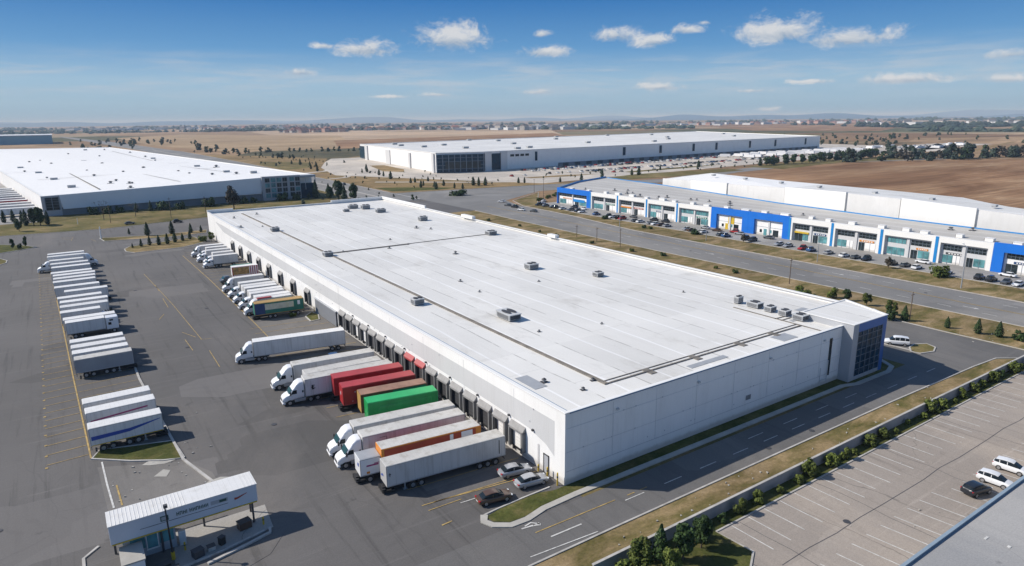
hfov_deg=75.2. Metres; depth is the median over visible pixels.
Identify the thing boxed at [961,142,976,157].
field tree
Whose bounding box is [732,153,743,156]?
parked truck
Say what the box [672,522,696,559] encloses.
leafy tree
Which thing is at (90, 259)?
semi truck
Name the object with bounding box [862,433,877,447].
shrub
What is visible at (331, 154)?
pasture field
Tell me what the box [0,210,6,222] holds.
conifer tree
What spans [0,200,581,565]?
yard asphalt
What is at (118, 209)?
bush
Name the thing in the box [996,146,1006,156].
field tree
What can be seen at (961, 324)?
boulevard verge
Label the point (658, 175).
olive verge
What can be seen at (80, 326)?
box truck
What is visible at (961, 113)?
hills
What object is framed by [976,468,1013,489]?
hatchback car
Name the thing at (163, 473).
dirt patch
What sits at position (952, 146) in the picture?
field tree
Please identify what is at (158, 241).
conifer tree
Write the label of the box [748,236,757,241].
parked car
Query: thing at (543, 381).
roof vent
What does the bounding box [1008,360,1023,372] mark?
shrub
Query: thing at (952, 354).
road
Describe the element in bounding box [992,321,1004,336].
conifer tree
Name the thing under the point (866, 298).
leafy tree
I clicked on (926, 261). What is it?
parked car
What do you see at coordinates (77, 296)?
box trailer
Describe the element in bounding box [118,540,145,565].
annex
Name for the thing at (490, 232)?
rooftop unit
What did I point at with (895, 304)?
leafy tree
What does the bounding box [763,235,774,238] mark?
parked car
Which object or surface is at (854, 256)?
parked car
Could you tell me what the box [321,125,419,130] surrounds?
distant woodland
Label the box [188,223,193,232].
conifer tree
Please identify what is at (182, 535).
utility cabinet
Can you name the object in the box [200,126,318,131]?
distant woodland
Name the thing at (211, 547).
equipment box
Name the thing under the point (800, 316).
rooftop unit
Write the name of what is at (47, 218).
conifer tree
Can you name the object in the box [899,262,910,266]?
parked car
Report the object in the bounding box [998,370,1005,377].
shrub
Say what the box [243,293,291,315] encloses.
semi truck
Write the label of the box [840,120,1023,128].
distant woodland
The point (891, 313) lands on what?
shrub
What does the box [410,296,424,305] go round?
rooftop unit
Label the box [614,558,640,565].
bush
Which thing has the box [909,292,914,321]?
utility pole
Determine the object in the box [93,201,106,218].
bare tree
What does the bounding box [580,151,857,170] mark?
distant parked cars
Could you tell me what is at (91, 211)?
bush
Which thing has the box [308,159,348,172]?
access road
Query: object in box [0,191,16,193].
box trailer
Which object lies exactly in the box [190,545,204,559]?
equipment box
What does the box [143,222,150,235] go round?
conifer tree
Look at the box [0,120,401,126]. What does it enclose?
hills
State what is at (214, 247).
truck
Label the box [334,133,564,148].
ploughed field
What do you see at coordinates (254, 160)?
dry verge
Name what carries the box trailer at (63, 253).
on the yard asphalt
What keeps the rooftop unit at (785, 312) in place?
on the warehouse at (661, 357)
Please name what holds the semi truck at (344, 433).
on the dock apron
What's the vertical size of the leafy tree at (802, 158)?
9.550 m
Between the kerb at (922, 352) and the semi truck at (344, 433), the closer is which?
the semi truck at (344, 433)
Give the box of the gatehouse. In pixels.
[105,471,257,555]
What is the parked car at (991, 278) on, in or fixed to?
on the strip parking
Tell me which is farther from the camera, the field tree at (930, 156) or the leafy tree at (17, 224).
the field tree at (930, 156)
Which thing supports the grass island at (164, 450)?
on the yard asphalt
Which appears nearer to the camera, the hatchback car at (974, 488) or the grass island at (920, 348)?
the hatchback car at (974, 488)
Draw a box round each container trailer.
[329,362,402,400]
[338,370,415,410]
[357,378,426,412]
[364,385,437,416]
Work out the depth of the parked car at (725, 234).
260.43 m
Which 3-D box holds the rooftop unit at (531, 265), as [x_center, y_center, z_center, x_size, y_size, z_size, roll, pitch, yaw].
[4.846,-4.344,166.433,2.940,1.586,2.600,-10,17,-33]
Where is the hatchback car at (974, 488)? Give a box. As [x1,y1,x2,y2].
[960,480,992,497]
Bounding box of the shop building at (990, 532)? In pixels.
[900,475,1023,565]
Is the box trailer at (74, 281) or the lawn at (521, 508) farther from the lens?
the box trailer at (74, 281)
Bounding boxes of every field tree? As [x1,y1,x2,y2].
[837,150,844,159]
[842,147,857,161]
[855,152,861,159]
[877,151,887,160]
[884,145,897,158]
[893,149,902,158]
[901,151,915,160]
[907,144,915,157]
[911,148,919,158]
[917,148,927,157]
[924,151,937,160]
[935,149,943,158]
[939,149,949,158]
[946,143,956,158]
[948,147,962,159]
[959,148,971,159]
[960,145,971,158]
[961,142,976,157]
[978,148,990,158]
[980,144,990,154]
[988,147,998,157]
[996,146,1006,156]
[1006,145,1017,156]
[1007,148,1015,157]
[1014,145,1021,156]
[1016,144,1023,153]
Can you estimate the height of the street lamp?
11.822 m
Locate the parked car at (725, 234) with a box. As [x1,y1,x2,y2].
[721,232,730,237]
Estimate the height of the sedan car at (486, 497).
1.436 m
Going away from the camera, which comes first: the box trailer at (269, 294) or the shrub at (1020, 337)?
the shrub at (1020, 337)
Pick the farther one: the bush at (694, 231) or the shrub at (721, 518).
the bush at (694, 231)
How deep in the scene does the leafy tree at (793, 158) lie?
657.45 m
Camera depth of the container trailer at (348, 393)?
109.16 m
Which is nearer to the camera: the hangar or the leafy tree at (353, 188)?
the leafy tree at (353, 188)
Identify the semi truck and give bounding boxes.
[37,257,83,272]
[47,253,98,267]
[60,305,108,325]
[235,327,345,363]
[270,348,373,389]
[280,359,391,405]
[327,399,454,455]
[334,408,464,468]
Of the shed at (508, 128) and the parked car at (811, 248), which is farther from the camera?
the shed at (508, 128)
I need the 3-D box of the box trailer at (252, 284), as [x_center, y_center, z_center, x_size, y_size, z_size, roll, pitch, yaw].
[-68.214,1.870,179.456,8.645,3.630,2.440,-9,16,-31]
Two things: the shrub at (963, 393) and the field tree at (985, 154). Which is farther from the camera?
the field tree at (985, 154)
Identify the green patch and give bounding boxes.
[259,162,310,169]
[377,187,452,191]
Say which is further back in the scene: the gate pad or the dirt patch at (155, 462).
the dirt patch at (155, 462)
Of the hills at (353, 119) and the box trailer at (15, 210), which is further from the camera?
the hills at (353, 119)
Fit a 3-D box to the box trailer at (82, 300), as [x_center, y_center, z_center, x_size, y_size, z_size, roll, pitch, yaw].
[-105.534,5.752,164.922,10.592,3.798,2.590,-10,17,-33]
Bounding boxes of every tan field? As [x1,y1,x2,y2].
[117,135,344,152]
[247,126,561,139]
[700,120,895,130]
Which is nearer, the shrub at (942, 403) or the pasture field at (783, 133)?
the shrub at (942, 403)
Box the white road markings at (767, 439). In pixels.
[101,191,1023,565]
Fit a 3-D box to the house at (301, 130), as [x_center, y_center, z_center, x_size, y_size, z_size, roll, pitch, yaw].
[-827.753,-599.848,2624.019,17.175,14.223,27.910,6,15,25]
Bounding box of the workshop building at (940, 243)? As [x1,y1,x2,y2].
[557,176,1023,275]
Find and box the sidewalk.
[480,359,893,527]
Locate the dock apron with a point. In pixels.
(322, 351)
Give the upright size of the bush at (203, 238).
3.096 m
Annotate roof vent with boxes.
[540,378,548,383]
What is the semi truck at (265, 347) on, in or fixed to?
on the dock apron
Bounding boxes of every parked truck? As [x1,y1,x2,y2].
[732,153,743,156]
[743,154,754,157]
[795,151,804,153]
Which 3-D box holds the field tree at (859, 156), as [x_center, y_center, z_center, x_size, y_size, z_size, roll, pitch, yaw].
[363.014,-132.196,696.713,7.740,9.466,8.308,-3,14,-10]
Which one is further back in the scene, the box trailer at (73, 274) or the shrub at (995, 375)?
the box trailer at (73, 274)
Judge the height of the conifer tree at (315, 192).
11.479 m
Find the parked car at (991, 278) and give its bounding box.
[984,275,997,281]
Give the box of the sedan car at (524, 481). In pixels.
[513,472,548,489]
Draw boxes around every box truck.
[65,314,118,337]
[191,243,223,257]
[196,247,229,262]
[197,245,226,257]
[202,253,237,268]
[203,250,233,263]
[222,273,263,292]
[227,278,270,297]
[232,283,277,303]
[238,288,284,309]
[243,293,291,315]
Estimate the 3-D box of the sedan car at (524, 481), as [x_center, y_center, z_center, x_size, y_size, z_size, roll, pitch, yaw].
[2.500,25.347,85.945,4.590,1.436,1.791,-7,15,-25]
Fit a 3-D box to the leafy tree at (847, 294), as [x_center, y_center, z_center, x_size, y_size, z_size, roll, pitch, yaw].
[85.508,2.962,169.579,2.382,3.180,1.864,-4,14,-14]
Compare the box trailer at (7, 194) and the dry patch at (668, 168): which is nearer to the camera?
the box trailer at (7, 194)
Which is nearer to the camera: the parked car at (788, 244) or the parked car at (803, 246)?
the parked car at (803, 246)
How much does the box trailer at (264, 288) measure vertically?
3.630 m
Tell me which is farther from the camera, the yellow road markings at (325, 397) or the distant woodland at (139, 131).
the distant woodland at (139, 131)
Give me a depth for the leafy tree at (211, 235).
262.68 m
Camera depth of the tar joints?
81.46 m
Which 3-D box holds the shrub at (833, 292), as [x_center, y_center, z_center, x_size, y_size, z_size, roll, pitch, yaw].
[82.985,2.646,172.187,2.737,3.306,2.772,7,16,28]
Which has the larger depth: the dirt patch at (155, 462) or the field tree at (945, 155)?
the field tree at (945, 155)
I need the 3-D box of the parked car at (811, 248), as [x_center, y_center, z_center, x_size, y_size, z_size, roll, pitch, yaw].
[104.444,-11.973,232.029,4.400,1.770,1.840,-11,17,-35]
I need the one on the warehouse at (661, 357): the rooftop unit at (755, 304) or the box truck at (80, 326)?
the rooftop unit at (755, 304)
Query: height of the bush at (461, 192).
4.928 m
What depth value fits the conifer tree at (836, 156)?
704.04 m
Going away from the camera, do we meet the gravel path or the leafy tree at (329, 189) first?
the leafy tree at (329, 189)
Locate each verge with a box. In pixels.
[5,190,1020,496]
[205,155,332,174]
[315,175,572,192]
[451,210,1023,348]
[534,359,1013,565]
[596,168,741,179]
[627,363,1023,565]
[745,156,921,168]
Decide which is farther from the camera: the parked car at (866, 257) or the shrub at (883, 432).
the parked car at (866, 257)
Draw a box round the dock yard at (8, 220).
[0,183,32,224]
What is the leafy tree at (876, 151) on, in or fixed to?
on the ground at (989, 138)
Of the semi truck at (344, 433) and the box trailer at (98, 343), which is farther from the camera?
the box trailer at (98, 343)
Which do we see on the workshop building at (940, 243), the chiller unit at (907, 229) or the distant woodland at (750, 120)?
the chiller unit at (907, 229)
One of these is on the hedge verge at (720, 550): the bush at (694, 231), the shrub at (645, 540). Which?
the shrub at (645, 540)
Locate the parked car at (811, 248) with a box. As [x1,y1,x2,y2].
[806,246,815,251]
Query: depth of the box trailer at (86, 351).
128.59 m
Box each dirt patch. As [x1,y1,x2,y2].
[143,459,174,464]
[154,469,169,476]
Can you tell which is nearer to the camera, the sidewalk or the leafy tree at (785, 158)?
the sidewalk
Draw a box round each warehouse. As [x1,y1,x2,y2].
[0,147,315,215]
[207,196,888,485]
[359,131,819,172]
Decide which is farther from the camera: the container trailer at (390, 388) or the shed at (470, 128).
the shed at (470, 128)
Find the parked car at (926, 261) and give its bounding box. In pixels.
[915,259,931,263]
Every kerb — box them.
[9,150,1023,565]
[82,526,271,565]
[91,440,184,461]
[101,229,206,240]
[124,239,204,252]
[305,312,319,321]
[909,343,935,353]
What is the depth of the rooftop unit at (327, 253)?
184.13 m
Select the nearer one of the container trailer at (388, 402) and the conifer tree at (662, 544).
the conifer tree at (662, 544)
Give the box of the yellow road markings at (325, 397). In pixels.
[39,201,1022,532]
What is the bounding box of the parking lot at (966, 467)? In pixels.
[719,372,1023,565]
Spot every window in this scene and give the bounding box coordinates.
[44,197,60,210]
[123,528,173,547]
[359,146,364,158]
[492,153,500,169]
[827,338,832,374]
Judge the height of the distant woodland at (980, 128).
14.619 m
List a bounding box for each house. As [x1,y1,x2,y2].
[298,129,305,132]
[322,127,329,131]
[330,128,337,131]
[340,127,347,131]
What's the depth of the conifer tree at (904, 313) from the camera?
152.18 m
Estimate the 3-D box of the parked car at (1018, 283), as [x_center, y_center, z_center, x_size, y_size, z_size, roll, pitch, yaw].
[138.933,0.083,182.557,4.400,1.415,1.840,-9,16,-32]
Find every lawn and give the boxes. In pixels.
[0,194,350,235]
[488,363,887,521]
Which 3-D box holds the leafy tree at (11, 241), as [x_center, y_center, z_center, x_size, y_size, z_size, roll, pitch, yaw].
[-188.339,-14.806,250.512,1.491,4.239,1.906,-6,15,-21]
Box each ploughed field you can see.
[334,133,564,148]
[730,159,1023,208]
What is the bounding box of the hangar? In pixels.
[0,134,52,144]
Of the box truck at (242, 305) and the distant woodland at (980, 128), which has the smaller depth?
the box truck at (242, 305)
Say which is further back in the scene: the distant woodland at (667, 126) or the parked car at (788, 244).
the distant woodland at (667, 126)
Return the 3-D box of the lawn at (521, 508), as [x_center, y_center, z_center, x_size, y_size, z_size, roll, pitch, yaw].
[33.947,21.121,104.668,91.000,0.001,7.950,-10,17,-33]
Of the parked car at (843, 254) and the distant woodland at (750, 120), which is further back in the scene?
the distant woodland at (750, 120)
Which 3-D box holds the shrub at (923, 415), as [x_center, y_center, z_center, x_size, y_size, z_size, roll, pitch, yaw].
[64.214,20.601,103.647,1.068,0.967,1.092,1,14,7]
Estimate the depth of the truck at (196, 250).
232.93 m
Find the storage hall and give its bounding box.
[663,173,1023,232]
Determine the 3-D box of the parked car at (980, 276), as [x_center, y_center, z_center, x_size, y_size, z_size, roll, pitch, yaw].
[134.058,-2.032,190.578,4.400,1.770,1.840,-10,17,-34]
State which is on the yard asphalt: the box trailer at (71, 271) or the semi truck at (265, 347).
the box trailer at (71, 271)
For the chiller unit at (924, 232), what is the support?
on the workshop building at (940, 243)
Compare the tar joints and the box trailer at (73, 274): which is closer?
the tar joints
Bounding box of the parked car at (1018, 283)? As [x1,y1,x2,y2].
[1011,280,1023,286]
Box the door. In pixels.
[543,453,548,473]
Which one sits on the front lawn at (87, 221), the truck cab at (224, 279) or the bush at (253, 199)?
the bush at (253, 199)
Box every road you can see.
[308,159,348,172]
[416,318,1023,565]
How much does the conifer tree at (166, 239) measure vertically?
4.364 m
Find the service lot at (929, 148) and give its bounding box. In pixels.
[908,143,986,150]
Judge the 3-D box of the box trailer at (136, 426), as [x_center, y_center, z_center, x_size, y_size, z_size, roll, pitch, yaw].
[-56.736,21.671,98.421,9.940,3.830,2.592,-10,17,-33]
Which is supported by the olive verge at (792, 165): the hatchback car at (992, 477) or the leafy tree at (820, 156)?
the leafy tree at (820, 156)
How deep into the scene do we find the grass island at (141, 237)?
274.95 m
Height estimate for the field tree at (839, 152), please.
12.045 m
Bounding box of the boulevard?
[62,137,1023,325]
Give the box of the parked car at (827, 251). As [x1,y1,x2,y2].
[823,249,833,254]
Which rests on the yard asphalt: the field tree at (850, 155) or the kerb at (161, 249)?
the kerb at (161, 249)
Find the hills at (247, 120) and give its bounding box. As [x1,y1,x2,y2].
[0,120,308,122]
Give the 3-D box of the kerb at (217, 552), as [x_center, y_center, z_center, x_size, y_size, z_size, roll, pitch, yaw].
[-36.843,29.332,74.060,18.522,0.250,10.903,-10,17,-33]
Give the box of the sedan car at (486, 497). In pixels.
[475,488,512,506]
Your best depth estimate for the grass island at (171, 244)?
254.62 m
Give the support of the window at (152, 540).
in the gatehouse
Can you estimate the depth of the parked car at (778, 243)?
242.56 m
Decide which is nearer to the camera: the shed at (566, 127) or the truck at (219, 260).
the truck at (219, 260)
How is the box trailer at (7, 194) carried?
on the dock yard at (8, 220)
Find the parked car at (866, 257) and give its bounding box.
[861,254,871,260]
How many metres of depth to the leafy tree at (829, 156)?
695.26 m
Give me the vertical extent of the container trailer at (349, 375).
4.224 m
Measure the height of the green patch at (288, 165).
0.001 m
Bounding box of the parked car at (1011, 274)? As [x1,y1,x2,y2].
[998,272,1017,277]
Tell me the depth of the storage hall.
271.26 m
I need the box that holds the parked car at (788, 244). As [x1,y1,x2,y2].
[783,242,793,247]
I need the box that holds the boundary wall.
[592,355,1023,565]
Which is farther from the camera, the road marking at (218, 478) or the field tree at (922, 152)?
the field tree at (922, 152)
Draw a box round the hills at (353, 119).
[285,114,705,122]
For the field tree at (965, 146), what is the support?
on the ground at (989, 138)
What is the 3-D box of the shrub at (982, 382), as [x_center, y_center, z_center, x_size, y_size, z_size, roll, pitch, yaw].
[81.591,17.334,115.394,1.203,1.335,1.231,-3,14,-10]
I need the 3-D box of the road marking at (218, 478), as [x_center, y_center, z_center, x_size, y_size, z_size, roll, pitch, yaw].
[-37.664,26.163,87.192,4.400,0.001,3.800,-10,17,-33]
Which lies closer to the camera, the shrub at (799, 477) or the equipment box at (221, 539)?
the equipment box at (221, 539)
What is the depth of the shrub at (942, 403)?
106.78 m
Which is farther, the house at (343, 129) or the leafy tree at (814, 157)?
the house at (343, 129)
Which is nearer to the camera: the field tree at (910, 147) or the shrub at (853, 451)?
the shrub at (853, 451)
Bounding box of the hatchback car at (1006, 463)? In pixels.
[992,456,1023,476]
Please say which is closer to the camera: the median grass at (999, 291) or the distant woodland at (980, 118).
the median grass at (999, 291)
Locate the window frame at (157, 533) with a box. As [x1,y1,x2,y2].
[145,533,159,550]
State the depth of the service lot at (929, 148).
983.54 m
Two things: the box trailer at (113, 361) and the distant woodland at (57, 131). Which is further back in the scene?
the distant woodland at (57, 131)
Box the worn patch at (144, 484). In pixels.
[98,461,215,510]
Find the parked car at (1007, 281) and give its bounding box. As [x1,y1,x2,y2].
[1000,278,1012,284]
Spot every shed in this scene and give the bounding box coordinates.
[461,127,475,129]
[495,124,502,128]
[503,127,513,129]
[520,124,528,129]
[559,126,576,129]
[987,118,996,121]
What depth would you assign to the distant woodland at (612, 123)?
4240.95 m
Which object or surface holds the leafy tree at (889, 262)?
on the median grass at (999, 291)
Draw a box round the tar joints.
[740,392,1023,565]
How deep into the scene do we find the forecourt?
604.06 m
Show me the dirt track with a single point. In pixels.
(977, 149)
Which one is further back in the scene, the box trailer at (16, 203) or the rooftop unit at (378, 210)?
the box trailer at (16, 203)
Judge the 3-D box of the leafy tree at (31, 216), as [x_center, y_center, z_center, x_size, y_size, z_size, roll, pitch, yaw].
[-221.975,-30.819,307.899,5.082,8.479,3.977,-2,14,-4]
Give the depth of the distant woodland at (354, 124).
5860.57 m
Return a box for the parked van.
[884,335,909,346]
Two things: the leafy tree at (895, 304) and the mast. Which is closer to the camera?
the mast
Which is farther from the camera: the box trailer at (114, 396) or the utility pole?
the utility pole
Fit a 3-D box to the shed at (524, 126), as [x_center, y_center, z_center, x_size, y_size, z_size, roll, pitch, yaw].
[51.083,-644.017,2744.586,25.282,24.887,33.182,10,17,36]
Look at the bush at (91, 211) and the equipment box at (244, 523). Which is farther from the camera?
the bush at (91, 211)
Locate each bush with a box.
[87,206,99,214]
[101,205,112,213]
[115,206,124,212]
[155,201,170,210]
[174,201,184,209]
[196,143,201,149]
[197,236,206,240]
[201,197,214,206]
[240,196,248,203]
[250,197,257,202]
[276,192,287,200]
[292,193,300,199]
[449,189,466,195]
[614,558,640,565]
[691,228,700,234]
[929,264,950,277]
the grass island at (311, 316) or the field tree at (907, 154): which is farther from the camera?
the field tree at (907, 154)
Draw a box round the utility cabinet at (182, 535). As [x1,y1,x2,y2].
[178,528,186,545]
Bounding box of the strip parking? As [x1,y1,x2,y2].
[543,202,1023,287]
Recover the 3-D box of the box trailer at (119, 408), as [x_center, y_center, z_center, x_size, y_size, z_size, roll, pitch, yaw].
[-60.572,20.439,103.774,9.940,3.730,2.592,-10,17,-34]
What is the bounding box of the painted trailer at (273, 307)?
[252,296,303,319]
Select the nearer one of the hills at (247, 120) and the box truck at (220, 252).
the box truck at (220, 252)
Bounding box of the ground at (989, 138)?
[0,116,1023,302]
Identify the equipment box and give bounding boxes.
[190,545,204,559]
[206,542,215,551]
[217,534,225,545]
[236,516,251,531]
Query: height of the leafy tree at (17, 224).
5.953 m
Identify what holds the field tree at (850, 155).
on the ground at (989, 138)
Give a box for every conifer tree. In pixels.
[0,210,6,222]
[9,209,15,221]
[21,209,29,225]
[43,210,51,223]
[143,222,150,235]
[156,235,160,244]
[164,233,169,243]
[168,221,174,233]
[172,231,176,241]
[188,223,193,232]
[312,179,318,197]
[341,185,346,198]
[652,523,670,561]
[833,151,838,159]
[899,305,908,320]
[944,316,950,327]
[973,318,982,333]
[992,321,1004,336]
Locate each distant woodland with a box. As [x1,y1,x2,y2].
[0,126,179,130]
[0,129,130,134]
[92,129,212,133]
[154,123,430,127]
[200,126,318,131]
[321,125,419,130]
[384,122,545,125]
[424,124,544,129]
[540,124,694,129]
[557,120,749,125]
[599,119,850,122]
[762,116,1023,120]
[790,121,896,124]
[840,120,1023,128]
[908,126,1023,131]
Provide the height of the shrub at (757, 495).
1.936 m
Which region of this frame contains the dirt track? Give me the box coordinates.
[958,142,1013,155]
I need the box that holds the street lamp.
[960,243,967,287]
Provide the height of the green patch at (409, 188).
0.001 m
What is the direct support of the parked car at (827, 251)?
on the strip parking
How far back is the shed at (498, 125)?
2982.34 m
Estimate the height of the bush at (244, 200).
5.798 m
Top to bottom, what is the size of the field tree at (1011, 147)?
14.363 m
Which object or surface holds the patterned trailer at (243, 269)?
on the yard asphalt
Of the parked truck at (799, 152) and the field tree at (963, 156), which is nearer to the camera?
the field tree at (963, 156)
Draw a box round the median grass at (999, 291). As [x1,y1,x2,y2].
[515,193,1023,301]
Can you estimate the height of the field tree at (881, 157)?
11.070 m
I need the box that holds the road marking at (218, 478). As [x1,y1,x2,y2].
[206,477,226,482]
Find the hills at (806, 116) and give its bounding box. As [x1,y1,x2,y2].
[591,113,1023,120]
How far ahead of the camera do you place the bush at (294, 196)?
396.74 m
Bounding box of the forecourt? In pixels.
[321,144,941,182]
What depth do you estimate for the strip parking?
234.07 m
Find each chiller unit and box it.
[780,213,791,215]
[848,221,856,224]
[877,224,886,228]
[902,227,911,231]
[919,230,930,233]
[955,233,964,237]
[984,237,995,241]
[1012,241,1023,244]
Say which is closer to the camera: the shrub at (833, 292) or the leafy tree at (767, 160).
the shrub at (833, 292)
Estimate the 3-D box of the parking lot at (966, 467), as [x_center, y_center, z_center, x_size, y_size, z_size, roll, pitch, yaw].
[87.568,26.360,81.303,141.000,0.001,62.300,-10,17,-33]
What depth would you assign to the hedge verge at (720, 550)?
79.31 m
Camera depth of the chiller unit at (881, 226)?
230.09 m
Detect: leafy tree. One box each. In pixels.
[9,239,14,247]
[13,219,22,230]
[22,236,26,245]
[27,208,37,224]
[33,207,44,225]
[208,231,214,240]
[225,185,240,208]
[325,186,333,197]
[332,180,342,198]
[348,183,357,198]
[627,538,653,565]
[661,546,683,565]
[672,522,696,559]
[692,514,715,547]
[762,157,770,164]
[782,154,789,162]
[790,154,797,163]
[799,154,806,161]
[810,154,817,161]
[816,152,825,161]
[827,153,832,160]
[842,289,851,298]
[862,293,872,305]
[874,148,879,156]
[884,256,892,267]
[884,299,898,310]
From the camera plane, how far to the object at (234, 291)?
178.80 m
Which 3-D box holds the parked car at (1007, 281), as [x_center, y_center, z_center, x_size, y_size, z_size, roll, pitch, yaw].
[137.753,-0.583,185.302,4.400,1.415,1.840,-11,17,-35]
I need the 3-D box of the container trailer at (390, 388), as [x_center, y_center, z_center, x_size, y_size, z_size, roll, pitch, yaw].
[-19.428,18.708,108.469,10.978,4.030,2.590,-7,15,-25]
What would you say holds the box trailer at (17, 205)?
on the dock yard at (8, 220)
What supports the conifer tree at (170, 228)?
on the grass island at (141, 237)
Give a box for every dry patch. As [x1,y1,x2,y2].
[369,165,403,171]
[525,174,589,177]
[627,164,721,171]
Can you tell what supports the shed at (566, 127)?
on the ground at (989, 138)
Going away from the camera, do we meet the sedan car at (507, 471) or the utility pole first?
the sedan car at (507, 471)
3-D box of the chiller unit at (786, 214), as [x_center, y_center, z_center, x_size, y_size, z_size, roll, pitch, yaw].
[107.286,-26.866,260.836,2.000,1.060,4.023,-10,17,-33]
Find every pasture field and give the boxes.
[237,148,359,160]
[746,132,824,135]
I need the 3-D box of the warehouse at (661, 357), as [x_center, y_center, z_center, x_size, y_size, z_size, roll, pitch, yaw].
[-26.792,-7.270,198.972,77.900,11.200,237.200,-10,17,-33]
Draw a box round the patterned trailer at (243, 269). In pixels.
[230,263,258,276]
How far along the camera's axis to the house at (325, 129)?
2747.03 m
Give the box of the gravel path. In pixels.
[331,173,356,178]
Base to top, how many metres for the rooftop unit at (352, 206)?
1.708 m
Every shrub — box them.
[638,535,651,553]
[717,512,725,523]
[733,498,747,513]
[752,489,763,504]
[776,484,784,493]
[792,474,803,483]
[795,285,803,291]
[801,457,819,476]
[823,452,839,466]
[827,287,838,297]
[839,447,850,458]
[851,448,857,454]
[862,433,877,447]
[877,427,890,437]
[886,305,897,320]
[920,412,927,418]
[924,399,941,412]
[938,398,948,407]
[959,387,968,397]
[969,382,980,391]
[978,379,986,386]
[988,371,1000,381]
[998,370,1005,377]
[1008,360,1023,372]
[1011,329,1023,341]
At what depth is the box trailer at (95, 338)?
134.83 m
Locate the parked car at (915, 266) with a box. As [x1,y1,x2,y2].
[911,264,921,269]
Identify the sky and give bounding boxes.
[0,0,1023,122]
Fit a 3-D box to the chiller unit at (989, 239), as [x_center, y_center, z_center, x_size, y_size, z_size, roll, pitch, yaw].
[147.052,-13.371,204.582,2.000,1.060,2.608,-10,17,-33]
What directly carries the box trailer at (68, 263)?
on the yard asphalt
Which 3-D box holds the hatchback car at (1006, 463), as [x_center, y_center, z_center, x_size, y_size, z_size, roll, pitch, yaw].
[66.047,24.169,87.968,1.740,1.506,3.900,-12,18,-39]
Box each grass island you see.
[0,245,32,252]
[93,441,180,459]
[102,230,205,240]
[125,237,203,251]
[307,312,317,320]
[910,344,933,352]
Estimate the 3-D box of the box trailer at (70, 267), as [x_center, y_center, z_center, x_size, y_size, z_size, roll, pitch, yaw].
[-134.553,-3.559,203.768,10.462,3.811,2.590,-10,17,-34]
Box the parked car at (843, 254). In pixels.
[838,252,849,257]
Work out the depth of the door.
88.47 m
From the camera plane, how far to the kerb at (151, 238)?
272.56 m
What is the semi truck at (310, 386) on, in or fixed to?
on the dock apron
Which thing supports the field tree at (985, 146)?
on the ground at (989, 138)
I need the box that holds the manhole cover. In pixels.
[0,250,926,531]
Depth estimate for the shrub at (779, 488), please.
83.19 m
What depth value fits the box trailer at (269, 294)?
167.56 m
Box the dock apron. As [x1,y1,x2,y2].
[255,312,520,490]
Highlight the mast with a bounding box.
[163,504,175,559]
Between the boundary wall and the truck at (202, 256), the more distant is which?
the truck at (202, 256)
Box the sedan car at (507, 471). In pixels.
[497,462,531,478]
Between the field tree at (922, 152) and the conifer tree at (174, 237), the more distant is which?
the field tree at (922, 152)
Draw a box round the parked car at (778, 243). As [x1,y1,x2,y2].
[773,241,784,245]
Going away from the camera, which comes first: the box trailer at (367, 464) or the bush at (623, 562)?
the bush at (623, 562)
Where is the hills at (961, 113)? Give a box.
[567,110,1023,118]
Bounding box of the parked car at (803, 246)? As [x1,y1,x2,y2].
[797,244,807,249]
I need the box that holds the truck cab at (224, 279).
[219,275,231,284]
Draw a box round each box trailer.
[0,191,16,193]
[0,193,18,195]
[0,195,21,197]
[0,197,24,199]
[0,199,27,202]
[0,201,30,205]
[0,203,33,207]
[0,206,37,215]
[47,250,83,255]
[50,260,88,271]
[51,263,90,271]
[51,268,91,282]
[53,270,98,280]
[53,273,96,280]
[53,276,95,291]
[54,281,99,299]
[57,291,101,309]
[60,295,111,309]
[60,299,109,310]
[63,311,119,332]
[64,285,111,298]
[69,332,123,353]
[71,337,125,358]
[72,342,128,366]
[73,347,137,377]
[82,385,150,420]
[84,394,156,422]
[87,407,167,450]
[241,281,275,290]
[247,285,282,296]
[253,290,290,298]
[302,356,381,374]
[353,447,380,482]
[375,419,480,457]
[378,429,505,493]
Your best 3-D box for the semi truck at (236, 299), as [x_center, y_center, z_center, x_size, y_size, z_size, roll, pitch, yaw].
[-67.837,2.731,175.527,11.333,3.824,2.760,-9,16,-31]
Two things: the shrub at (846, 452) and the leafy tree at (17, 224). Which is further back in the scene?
the leafy tree at (17, 224)
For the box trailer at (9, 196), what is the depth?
396.93 m
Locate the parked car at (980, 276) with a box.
[973,273,985,279]
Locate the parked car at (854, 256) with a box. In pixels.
[850,254,860,258]
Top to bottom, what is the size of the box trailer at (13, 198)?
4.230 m
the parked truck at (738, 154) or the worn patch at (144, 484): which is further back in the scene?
the parked truck at (738, 154)
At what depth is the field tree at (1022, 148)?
738.13 m
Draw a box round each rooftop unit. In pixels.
[270,226,279,231]
[322,250,332,256]
[348,204,357,208]
[361,204,369,208]
[375,208,385,212]
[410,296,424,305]
[417,215,427,220]
[485,230,496,234]
[496,308,521,321]
[524,262,538,269]
[592,270,603,276]
[734,295,743,303]
[746,299,763,308]
[764,304,776,312]
[778,308,791,316]
[792,312,808,321]
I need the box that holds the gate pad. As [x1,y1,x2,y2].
[174,504,272,565]
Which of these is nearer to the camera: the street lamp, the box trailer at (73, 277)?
the street lamp
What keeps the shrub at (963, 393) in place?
on the hedge verge at (720, 550)

